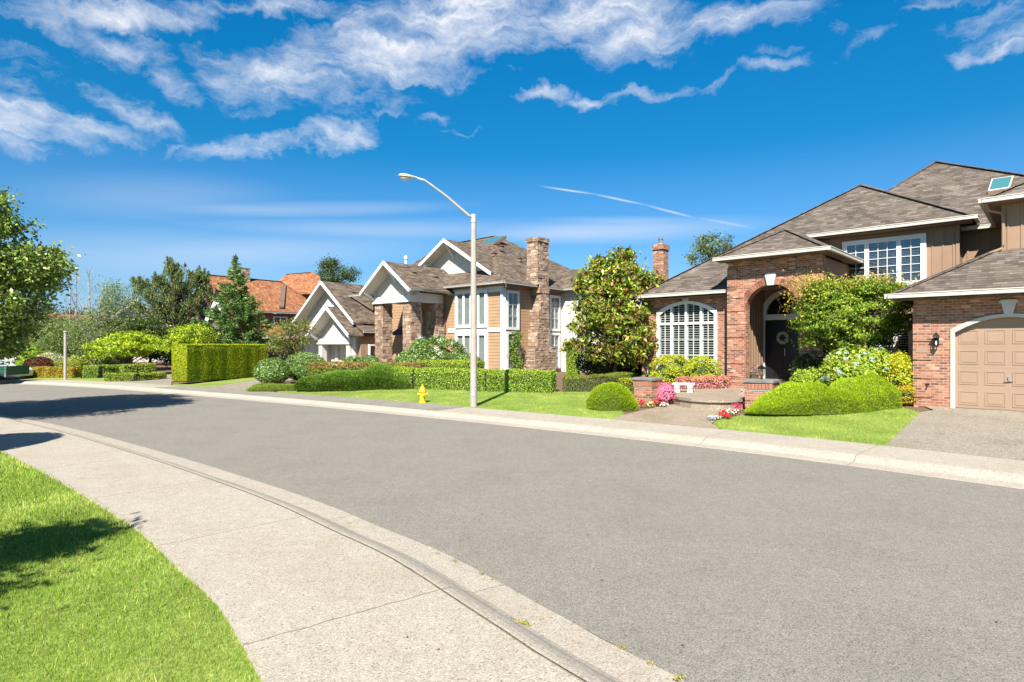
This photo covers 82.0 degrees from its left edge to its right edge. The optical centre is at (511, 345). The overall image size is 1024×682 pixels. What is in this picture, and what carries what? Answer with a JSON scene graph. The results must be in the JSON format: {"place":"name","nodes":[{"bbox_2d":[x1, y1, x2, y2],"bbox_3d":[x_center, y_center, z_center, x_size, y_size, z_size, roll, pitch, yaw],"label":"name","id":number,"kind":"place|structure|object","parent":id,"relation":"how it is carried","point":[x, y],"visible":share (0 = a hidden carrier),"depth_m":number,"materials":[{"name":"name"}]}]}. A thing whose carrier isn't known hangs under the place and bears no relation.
{"place":"outdoors","nodes":[
{"label":"outdoors","id":0,"kind":"place"},
{"bbox_2d":[4,376,119,381],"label":"lawn","id":1,"kind":"structure","parent":0,"point":[86,379],"depth_m":34.76,"materials":[{"name":"green plant"}]},
{"bbox_2d":[80,364,119,377],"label":"hedge","id":2,"kind":"object","parent":1,"relation":"on","point":[94,371],"visible":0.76,"depth_m":35.10,"materials":[{"name":"green plant"}]},
{"bbox_2d":[0,450,264,681],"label":"lawn","id":3,"kind":"structure","parent":0,"point":[137,627],"depth_m":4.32,"materials":[{"name":"green plant"}]},
{"bbox_2d":[0,180,85,366],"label":"birch","id":4,"kind":"object","parent":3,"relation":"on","point":[25,267],"visible":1,"depth_m":16.71,"materials":[{"name":"green plant"}]},
{"bbox_2d":[120,373,171,384],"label":"driveway","id":5,"kind":"structure","parent":0,"point":[168,381],"depth_m":32.00,"materials":[{"name":"concrete"}]},
{"bbox_2d":[173,377,255,386],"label":"lawn","id":6,"kind":"structure","parent":0,"point":[210,383],"depth_m":30.41,"materials":[{"name":"green plant"}]},
{"bbox_2d":[209,378,292,389],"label":"driveway","id":7,"kind":"structure","parent":0,"point":[244,385],"depth_m":28.67,"materials":[{"name":"concrete"}]},
{"bbox_2d":[0,355,613,681],"bbox_3d":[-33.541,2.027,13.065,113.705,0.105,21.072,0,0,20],"label":"sidewalk","id":8,"kind":"structure","parent":0,"point":[263,569],"depth_m":4.90,"materials":[{"name":"concrete"}]},
{"bbox_2d":[63,432,585,681],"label":"kerb joint","id":9,"kind":"object","parent":8,"relation":"on","point":[427,581],"visible":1,"depth_m":4.67,"materials":[{"name":"grey concrete"}]},
{"bbox_2d":[156,386,463,410],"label":"sidewalk","id":10,"kind":"structure","parent":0,"point":[426,406],"depth_m":21.97,"materials":[{"name":"grey concrete"}]},
{"bbox_2d":[279,389,623,419],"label":"lawn","id":11,"kind":"structure","parent":0,"point":[520,409],"depth_m":20.86,"materials":[{"name":"green plant"}]},
{"bbox_2d":[417,384,427,402],"bbox_3d":[-3.106,1.653,20.386,0.322,0.640,0.320,0,0,13],"label":"fire hydrant","id":12,"kind":"object","parent":11,"relation":"on","point":[422,393],"visible":0.99,"depth_m":20.31,"materials":[{"name":"yellow metal"}]},
{"bbox_2d":[0,384,1023,681],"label":"road","id":13,"kind":"structure","parent":0,"point":[730,566],"depth_m":6.84,"materials":[{"name":"grey asphalt"}]},
{"bbox_2d":[0,364,28,380],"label":"utility trailer","id":14,"kind":"object","parent":13,"relation":"on","point":[13,370],"visible":0.97,"depth_m":32.39,"materials":[{"name":"green paint"}]},
{"bbox_2d":[0,358,33,379],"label":"parked car","id":15,"kind":"object","parent":13,"relation":"on","point":[31,370],"visible":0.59,"depth_m":35.05,"materials":[{"name":"grey paint"}]},
{"bbox_2d":[0,415,686,681],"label":"kerb","id":16,"kind":"structure","parent":13,"relation":"on","point":[580,652],"depth_m":5.02,"materials":[{"name":"concrete"}]},
{"bbox_2d":[347,522,685,680],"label":"weeds","id":17,"kind":"object","parent":16,"relation":"on","point":[677,677],"visible":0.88,"depth_m":4.37,"materials":[{"name":"green plant"}]},
{"bbox_2d":[0,381,1023,488],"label":"kerb","id":18,"kind":"structure","parent":13,"relation":"on","point":[989,477],"depth_m":12.89,"materials":[{"name":"concrete"}]},
{"bbox_2d":[0,0,1023,342],"label":"sky","id":19,"kind":"structure","parent":0,"point":[277,135],"materials":[{"name":"blue"}]},
{"bbox_2d":[1,379,1023,473],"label":"sidewalk","id":20,"kind":"structure","parent":0,"point":[983,462],"depth_m":12.65,"materials":[{"name":"concrete"}]},
{"bbox_2d":[12,362,1023,460],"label":"ground","id":21,"kind":"structure","parent":0,"point":[168,370],"depth_m":26.86,"materials":[{"name":"soil"}]},
{"bbox_2d":[0,307,55,359],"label":"distant tree","id":22,"kind":"object","parent":21,"relation":"on","point":[22,340],"visible":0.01,"depth_m":59.41,"materials":[{"name":"green plant"}]},
{"bbox_2d":[15,346,45,365],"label":"lime shrub","id":23,"kind":"object","parent":21,"relation":"on","point":[20,361],"visible":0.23,"depth_m":38.50,"materials":[{"name":"green plant"}]},
{"bbox_2d":[22,356,54,366],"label":"maroon shrub","id":24,"kind":"object","parent":21,"relation":"on","point":[38,361],"visible":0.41,"depth_m":36.91,"materials":[{"name":"red plant"}]},
{"bbox_2d":[35,351,63,361],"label":"cream shrub","id":25,"kind":"object","parent":21,"relation":"on","point":[55,357],"visible":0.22,"depth_m":38.04,"materials":[{"name":"green plant"}]},
{"bbox_2d":[19,366,80,377],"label":"hedge","id":26,"kind":"object","parent":21,"relation":"on","point":[48,372],"visible":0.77,"depth_m":35.66,"materials":[{"name":"yellow plant"}]},
{"bbox_2d":[24,314,84,351],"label":"deciduous tree","id":27,"kind":"object","parent":21,"relation":"on","point":[49,319],"visible":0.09,"depth_m":43.29,"materials":[{"name":"green plant"}]},
{"bbox_2d":[9,313,109,361],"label":"gabled house","id":28,"kind":"structure","parent":21,"relation":"on","point":[14,360],"depth_m":63.47,"materials":[{"name":"orange paint"}]},
{"bbox_2d":[28,274,93,361],"bbox_3d":[-30.115,-1.820,39.602,5.746,7.505,4.543,0,0,0],"label":"birch tree","id":29,"kind":"object","parent":21,"relation":"on","point":[50,344],"visible":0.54,"depth_m":38.63,"materials":[{"name":"green plant"}]},
{"bbox_2d":[63,331,66,379],"bbox_3d":[-25.948,0.595,34.201,0.220,2.950,0.209,0,0,0],"label":"light post","id":30,"kind":"object","parent":21,"relation":"on","point":[65,355],"visible":0.89,"depth_m":34.15,"materials":[{"name":"concrete"}]},
{"bbox_2d":[50,361,88,373],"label":"hedge","id":31,"kind":"object","parent":21,"relation":"on","point":[69,364],"visible":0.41,"depth_m":37.11,"materials":[{"name":"green plant"}]},
{"bbox_2d":[56,261,93,353],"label":"bare sapling","id":32,"kind":"object","parent":21,"relation":"on","point":[75,302],"visible":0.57,"depth_m":40.47,"materials":[{"name":"plant"}]},
{"bbox_2d":[67,354,93,364],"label":"lime shrub","id":33,"kind":"object","parent":21,"relation":"on","point":[80,359],"visible":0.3,"depth_m":37.96,"materials":[{"name":"green plant"}]},
{"bbox_2d":[71,268,100,354],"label":"bare sapling","id":34,"kind":"object","parent":21,"relation":"on","point":[89,295],"visible":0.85,"depth_m":40.48,"materials":[{"name":"plant"}]},
{"bbox_2d":[58,275,140,362],"bbox_3d":[-26.936,-1.314,38.596,4.854,6.543,3.974,0,0,-14],"label":"birch tree","id":35,"kind":"object","parent":21,"relation":"on","point":[98,327],"visible":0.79,"depth_m":38.06,"materials":[{"name":"green plant"}]},
{"bbox_2d":[96,356,132,364],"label":"rounded shrub","id":36,"kind":"object","parent":21,"relation":"on","point":[104,362],"visible":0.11,"depth_m":37.03,"materials":[{"name":"green plant"}]},
{"bbox_2d":[76,329,169,363],"bbox_3d":[-23.861,0.451,36.581,5.356,3.065,4.174,0,0,-21],"label":"golden maple","id":37,"kind":"object","parent":21,"relation":"on","point":[128,349],"visible":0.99,"depth_m":35.95,"materials":[{"name":"green plant"}]},
{"bbox_2d":[103,371,166,380],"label":"hedge","id":38,"kind":"object","parent":21,"relation":"on","point":[125,376],"visible":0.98,"depth_m":32.72,"materials":[{"name":"green plant"}]},
{"bbox_2d":[119,363,155,375],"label":"hedge","id":39,"kind":"object","parent":21,"relation":"on","point":[143,368],"visible":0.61,"depth_m":33.92,"materials":[{"name":"green plant"}]},
{"bbox_2d":[110,300,168,361],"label":"gabled house","id":40,"kind":"structure","parent":21,"relation":"on","point":[130,313],"depth_m":61.92,"materials":[{"name":"beige paint"}]},
{"bbox_2d":[102,311,201,367],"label":"deciduous tree","id":41,"kind":"object","parent":21,"relation":"on","point":[139,324],"visible":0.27,"depth_m":42.46,"materials":[{"name":"green plant"}]},
{"bbox_2d":[123,256,219,343],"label":"pine tree","id":42,"kind":"object","parent":21,"relation":"on","point":[171,305],"visible":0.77,"depth_m":49.41,"materials":[{"name":"green plant"}]},
{"bbox_2d":[158,322,223,353],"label":"golden maple","id":43,"kind":"object","parent":21,"relation":"on","point":[187,338],"visible":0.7,"depth_m":34.06,"materials":[{"name":"green plant"}]},
{"bbox_2d":[171,343,267,381],"bbox_3d":[-15.908,0.851,32.467,1.111,1.960,5.784,0,0,19],"label":"tall hedge","id":44,"kind":"object","parent":21,"relation":"on","point":[197,362],"visible":0.94,"depth_m":31.26,"materials":[{"name":"green plant"}]},
{"bbox_2d":[191,253,280,358],"bbox_3d":[-17.226,-1.982,36.978,5.017,7.700,5.425,0,0,0],"label":"spruce tree","id":45,"kind":"object","parent":21,"relation":"on","point":[234,328],"visible":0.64,"depth_m":36.57,"materials":[{"name":"green plant"}]},
{"bbox_2d":[185,267,319,360],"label":"orange roof house","id":46,"kind":"structure","parent":21,"relation":"on","point":[285,297],"depth_m":55.35,"materials":[{"name":"beige paint"}]},
{"bbox_2d":[273,316,286,323],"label":"window","id":47,"kind":"structure","parent":46,"relation":"in","point":[275,318],"depth_m":54.36,"materials":[{"name":"grey glass"}]},
{"bbox_2d":[252,357,290,383],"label":"rhododendron","id":48,"kind":"object","parent":21,"relation":"on","point":[270,370],"visible":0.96,"depth_m":28.08,"materials":[{"name":"green plant"}]},
{"bbox_2d":[245,382,298,391],"bbox_3d":[-10.305,1.818,26.018,2.776,0.373,1.821,0,0,0],"label":"groundcover bed","id":49,"kind":"object","parent":21,"relation":"on","point":[267,387],"visible":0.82,"depth_m":25.48,"materials":[{"name":"green plant"}]},
{"bbox_2d":[255,316,318,361],"bbox_3d":[-12.677,0.108,33.001,3.546,3.586,2.954,0,0,0],"label":"ornamental tree","id":50,"kind":"object","parent":21,"relation":"on","point":[292,346],"visible":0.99,"depth_m":32.77,"materials":[{"name":"green plant"}]},
{"bbox_2d":[286,352,327,380],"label":"rhododendron","id":51,"kind":"object","parent":21,"relation":"on","point":[298,366],"visible":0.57,"depth_m":29.48,"materials":[{"name":"green plant"}]},
{"bbox_2d":[293,362,413,390],"bbox_3d":[-6.623,1.314,25.991,5.794,1.225,2.653,0,0,0],"label":"juniper","id":52,"kind":"object","parent":21,"relation":"on","point":[377,376],"visible":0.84,"depth_m":25.15,"materials":[{"name":"green plant"}]},
{"bbox_2d":[342,355,367,365],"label":"rhododendron","id":53,"kind":"object","parent":21,"relation":"on","point":[349,359],"visible":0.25,"depth_m":31.31,"materials":[{"name":"green plant"}]},
{"bbox_2d":[307,361,424,375],"bbox_3d":[-7.174,1.305,28.936,5.926,1.134,0.968,0,0,11],"label":"privet hedge","id":54,"kind":"object","parent":21,"relation":"on","point":[322,368],"visible":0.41,"depth_m":28.83,"materials":[{"name":"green plant"}]},
{"bbox_2d":[361,354,379,364],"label":"rhododendron","id":55,"kind":"object","parent":21,"relation":"on","point":[370,358],"visible":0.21,"depth_m":32.03,"materials":[{"name":"green plant"}]},
{"bbox_2d":[391,352,420,365],"bbox_3d":[-5.372,1.066,30.780,1.956,1.462,1.426,0,0,0],"label":"viburnum","id":56,"kind":"object","parent":21,"relation":"on","point":[406,359],"visible":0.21,"depth_m":30.42,"materials":[{"name":"green plant"}]},
{"bbox_2d":[399,333,466,361],"bbox_3d":[-4.111,0.507,31.135,3.740,2.511,2.037,0,0,0],"label":"viburnum","id":57,"kind":"object","parent":21,"relation":"on","point":[427,349],"visible":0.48,"depth_m":30.70,"materials":[{"name":"green plant"}]},
{"bbox_2d":[398,173,476,406],"bbox_3d":[-2.345,-1.666,18.747,2.526,7.475,0.265,0,0,-16],"label":"street lamp","id":58,"kind":"object","parent":21,"relation":"on","point":[473,347],"visible":0.97,"depth_m":19.00,"materials":[{"name":"metal"}]},
{"bbox_2d":[285,236,613,373],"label":"tan house","id":59,"kind":"structure","parent":21,"relation":"on","point":[388,311],"depth_m":37.24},
{"bbox_2d":[303,343,318,356],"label":"garage door","id":60,"kind":"structure","parent":59,"relation":"in","point":[314,348],"depth_m":45.75,"materials":[{"name":"beige paint"}]},
{"bbox_2d":[339,344,345,361],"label":"garage door","id":61,"kind":"structure","parent":59,"relation":"in","point":[342,347],"depth_m":43.21,"materials":[{"name":"beige paint"}]},
{"bbox_2d":[368,344,374,355],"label":"window","id":62,"kind":"structure","parent":59,"relation":"in","point":[371,347],"depth_m":41.34,"materials":[{"name":"white paint"}]},
{"bbox_2d":[455,289,487,327],"bbox_3d":[-2.499,-2.250,36.043,2.710,2.300,0.135,0,0,40],"label":"window","id":63,"kind":"structure","parent":59,"relation":"in","point":[462,298],"depth_m":36.22,"materials":[{"name":"white paint"}]},
{"bbox_2d":[455,332,487,368],"bbox_3d":[-2.499,0.385,36.043,2.710,2.430,0.135,0,0,40],"label":"window","id":64,"kind":"structure","parent":59,"relation":"in","point":[464,337],"depth_m":35.62,"materials":[{"name":"white paint"}]},
{"bbox_2d":[506,331,519,368],"bbox_3d":[0.034,0.315,35.093,0.135,2.330,1.180,0,0,40],"label":"window","id":65,"kind":"structure","parent":59,"relation":"in","point":[508,333],"depth_m":34.77,"materials":[{"name":"white paint"}]},
{"bbox_2d":[506,290,519,329],"bbox_3d":[0.034,-2.115,35.093,0.135,2.330,1.180,0,0,40],"label":"window","id":66,"kind":"structure","parent":59,"relation":"in","point":[512,297],"depth_m":35.18,"materials":[{"name":"white paint"}]},
{"bbox_2d":[509,330,526,372],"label":"climbing plant","id":67,"kind":"object","parent":59,"relation":"attached to","point":[514,351],"visible":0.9,"depth_m":34.77,"materials":[{"name":"green plant"}]},
{"bbox_2d":[549,295,560,330],"bbox_3d":[2.769,-2.115,38.360,0.135,2.330,1.180,0,0,40],"label":"window","id":68,"kind":"structure","parent":59,"relation":"in","point":[554,301],"depth_m":38.38,"materials":[{"name":"white glass"}]},
{"bbox_2d":[550,333,560,367],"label":"window","id":69,"kind":"structure","parent":59,"relation":"in","point":[555,338],"depth_m":38.64,"materials":[{"name":"white paint"}]},
{"bbox_2d":[416,360,484,372],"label":"privet hedge","id":70,"kind":"object","parent":21,"relation":"on","point":[447,363],"visible":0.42,"depth_m":29.43,"materials":[{"name":"green plant"}]},
{"bbox_2d":[452,353,481,362],"bbox_3d":[-2.392,1.046,30.605,1.805,1.399,1.340,0,0,0],"label":"viburnum","id":71,"kind":"object","parent":21,"relation":"on","point":[466,356],"visible":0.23,"depth_m":30.35,"materials":[{"name":"green plant"}]},
{"bbox_2d":[394,366,556,392],"bbox_3d":[-2.369,1.388,24.915,9.021,0.997,1.382,0,0,29],"label":"privet hedge","id":72,"kind":"object","parent":21,"relation":"on","point":[499,380],"visible":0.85,"depth_m":23.73,"materials":[{"name":"green plant"}]},
{"bbox_2d":[565,341,580,378],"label":"hedge","id":73,"kind":"object","parent":21,"relation":"on","point":[571,368],"visible":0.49,"depth_m":29.17,"materials":[{"name":"green plant"}]},
{"bbox_2d":[562,371,637,391],"bbox_3d":[4.003,1.454,24.219,4.797,0.741,1.781,0,0,-44],"label":"box hedge","id":74,"kind":"object","parent":21,"relation":"on","point":[580,384],"visible":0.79,"depth_m":22.95,"materials":[{"name":"green plant"}]},
{"bbox_2d":[574,349,641,378],"bbox_3d":[5.012,0.827,27.414,4.248,1.847,1.709,0,0,0],"label":"laurel hedge","id":75,"kind":"object","parent":21,"relation":"on","point":[589,366],"visible":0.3,"depth_m":26.91,"materials":[{"name":"green plant"}]},
{"bbox_2d":[558,245,666,376],"bbox_3d":[4.588,-1.342,25.986,4.346,6.257,4.192,0,0,-38],"label":"magnolia tree","id":76,"kind":"object","parent":21,"relation":"on","point":[618,319],"visible":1,"depth_m":25.40,"materials":[{"name":"green plant"}]},
{"bbox_2d":[586,381,638,411],"bbox_3d":[3.042,1.523,17.892,1.615,0.887,1.279,0,0,0],"label":"boxwood shrub","id":77,"kind":"object","parent":21,"relation":"on","point":[610,396],"visible":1,"depth_m":17.50,"materials":[{"name":"green plant"}]},
{"bbox_2d":[617,378,633,394],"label":"box hedge","id":78,"kind":"object","parent":21,"relation":"on","point":[627,382],"visible":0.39,"depth_m":21.06,"materials":[{"name":"green plant"}]},
{"bbox_2d":[631,376,663,406],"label":"brick pillar","id":79,"kind":"structure","parent":21,"relation":"on","point":[646,388],"depth_m":18.44,"materials":[{"name":"brick"}]},
{"bbox_2d":[656,382,676,403],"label":"azalea bush","id":80,"kind":"object","parent":21,"relation":"on","point":[666,393],"visible":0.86,"depth_m":18.43,"materials":[{"name":"pink plant"}]},
{"bbox_2d":[646,354,690,386],"bbox_3d":[6.584,1.044,24.171,2.098,1.406,1.404,0,0,0],"label":"azalea shrub","id":81,"kind":"object","parent":21,"relation":"on","point":[668,371],"visible":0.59,"depth_m":23.90,"materials":[{"name":"yellow plant"}]},
{"bbox_2d":[616,404,738,428],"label":"walkway","id":82,"kind":"structure","parent":21,"relation":"on","point":[672,414],"depth_m":16.10,"materials":[{"name":"concrete"}]},
{"bbox_2d":[679,354,723,378],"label":"azalea shrub","id":83,"kind":"object","parent":21,"relation":"on","point":[700,368],"visible":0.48,"depth_m":23.32,"materials":[{"name":"yellow plant"}]},
{"bbox_2d":[675,375,731,388],"bbox_3d":[7.088,1.409,21.795,2.055,0.691,0.756,0,0,-17],"label":"azalea row","id":84,"kind":"object","parent":21,"relation":"on","point":[706,382],"visible":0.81,"depth_m":21.57,"materials":[{"name":"pink plant"}]},
{"bbox_2d":[672,387,744,409],"bbox_3d":[6.886,1.785,20.618,2.580,0.430,7.361,0,0,23],"label":"step","id":85,"kind":"object","parent":21,"relation":"on","point":[716,399],"visible":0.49,"depth_m":17.88,"materials":[{"name":"concrete"}]},
{"bbox_2d":[672,383,694,391],"bbox_3d":[5.823,1.474,19.989,0.720,0.420,0.340,0,0,20],"label":"garden bench","id":86,"kind":"object","parent":85,"relation":"on","point":[688,385],"visible":0.69,"depth_m":19.85,"materials":[{"name":"stone"}]},
{"bbox_2d":[742,378,780,408],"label":"brick pillar","id":87,"kind":"structure","parent":21,"relation":"on","point":[754,388],"depth_m":16.91,"materials":[{"name":"brick"}]},
{"bbox_2d":[750,364,762,378],"bbox_3d":[9.220,1.024,22.426,0.759,0.632,0.540,0,0,0],"label":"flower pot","id":88,"kind":"object","parent":87,"relation":"on","point":[753,375],"visible":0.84,"depth_m":22.36,"materials":[{"name":"pink plant"}]},
{"bbox_2d":[789,366,821,382],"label":"rounded shrub","id":89,"kind":"object","parent":21,"relation":"on","point":[805,375],"visible":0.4,"depth_m":18.54,"materials":[{"name":"green plant"}]},
{"bbox_2d":[788,351,829,375],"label":"shade shrub","id":90,"kind":"object","parent":21,"relation":"on","point":[808,363],"visible":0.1,"depth_m":20.19,"materials":[{"name":"green plant"}]},
{"bbox_2d":[744,374,902,414],"bbox_3d":[8.881,1.314,16.629,5.386,1.040,1.779,0,0,-21],"label":"heather mound","id":91,"kind":"object","parent":21,"relation":"on","point":[864,393],"visible":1,"depth_m":15.98,"materials":[{"name":"green plant"}]},
{"bbox_2d":[633,160,1023,410],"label":"brick house","id":92,"kind":"structure","parent":21,"relation":"on","point":[951,235],"depth_m":21.47,"materials":[{"name":"brick"}]},
{"bbox_2d":[656,301,716,374],"bbox_3d":[7.206,-0.350,24.333,2.670,3.000,0.160,0,0,43],"label":"window","id":93,"kind":"structure","parent":92,"relation":"in","point":[687,328],"depth_m":24.30,"materials":[{"name":"white paint"}]},
{"bbox_2d":[765,319,798,379],"bbox_3d":[10.915,0.150,23.378,1.660,2.380,0.115,0,0,43],"label":"front door","id":94,"kind":"structure","parent":92,"relation":"in","point":[778,357],"depth_m":23.54,"materials":[{"name":"black wood"}]},
{"bbox_2d":[777,332,789,343],"bbox_3d":[10.760,-0.322,23.402,0.535,0.526,0.150,0,0,43],"label":"door wreath","id":95,"kind":"object","parent":92,"relation":"attached to","point":[786,341],"depth_m":23.38,"materials":[{"name":"green plant"}]},
{"bbox_2d":[842,233,926,284],"bbox_3d":[13.914,-3.130,22.101,2.710,1.840,0.135,0,0,43],"label":"window","id":96,"kind":"structure","parent":92,"relation":"in","point":[865,248],"depth_m":21.90,"materials":[{"name":"white paint"}]},
{"bbox_2d":[867,328,912,356],"bbox_3d":[14.031,0.290,21.992,1.550,1.920,0.135,0,0,43],"label":"window","id":97,"kind":"structure","parent":92,"relation":"in","point":[906,339],"depth_m":21.66,"materials":[{"name":"glass"}]},
{"bbox_2d":[956,317,1023,410],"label":"garage door","id":98,"kind":"structure","parent":92,"relation":"in","point":[989,353],"depth_m":16.00,"materials":[{"name":"beige metal"}]},
{"bbox_2d":[769,267,918,356],"bbox_3d":[11.081,-0.424,19.461,4.956,4.487,3.760,0,0,0],"label":"japanese maple","id":99,"kind":"object","parent":21,"relation":"on","point":[856,316],"visible":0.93,"depth_m":18.89,"materials":[{"name":"green plant"}]},
{"bbox_2d":[815,344,899,385],"bbox_3d":[10.832,0.870,18.313,2.721,1.873,1.770,0,0,0],"label":"hydrangea","id":100,"kind":"object","parent":21,"relation":"on","point":[845,362],"visible":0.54,"depth_m":17.89,"materials":[{"name":"green plant"}]},
{"bbox_2d":[878,350,914,389],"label":"golden shrub","id":101,"kind":"object","parent":21,"relation":"on","point":[902,372],"visible":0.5,"depth_m":17.31,"materials":[{"name":"yellow plant"}]},
{"bbox_2d":[895,384,917,405],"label":"golden shrub","id":102,"kind":"object","parent":21,"relation":"on","point":[907,393],"visible":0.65,"depth_m":17.11,"materials":[{"name":"yellow plant"}]},
{"bbox_2d":[713,407,919,445],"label":"lawn","id":103,"kind":"structure","parent":0,"point":[839,425],"depth_m":14.13,"materials":[{"name":"green plant"}]},
{"bbox_2d":[886,406,1023,459],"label":"driveway","id":104,"kind":"structure","parent":0,"point":[989,433],"depth_m":12.74,"materials":[{"name":"concrete"}]},
{"label":"ground","id":105,"kind":"structure","parent":0,"visible":0},
{"bbox_2d":[54,305,87,314],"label":"distant tree","id":106,"kind":"object","parent":105,"relation":"on","point":[81,313],"visible":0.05,"depth_m":74.31,"materials":[{"name":"green plant"}]},
{"bbox_2d":[315,253,364,283],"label":"distant tree","id":107,"kind":"object","parent":105,"relation":"on","point":[331,266],"visible":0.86,"depth_m":84.49,"materials":[{"name":"green plant"}]},
{"bbox_2d":[682,229,736,266],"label":"distant tree","id":108,"kind":"object","parent":105,"relation":"on","point":[706,247],"visible":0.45,"depth_m":69.41,"materials":[{"name":"green plant"}]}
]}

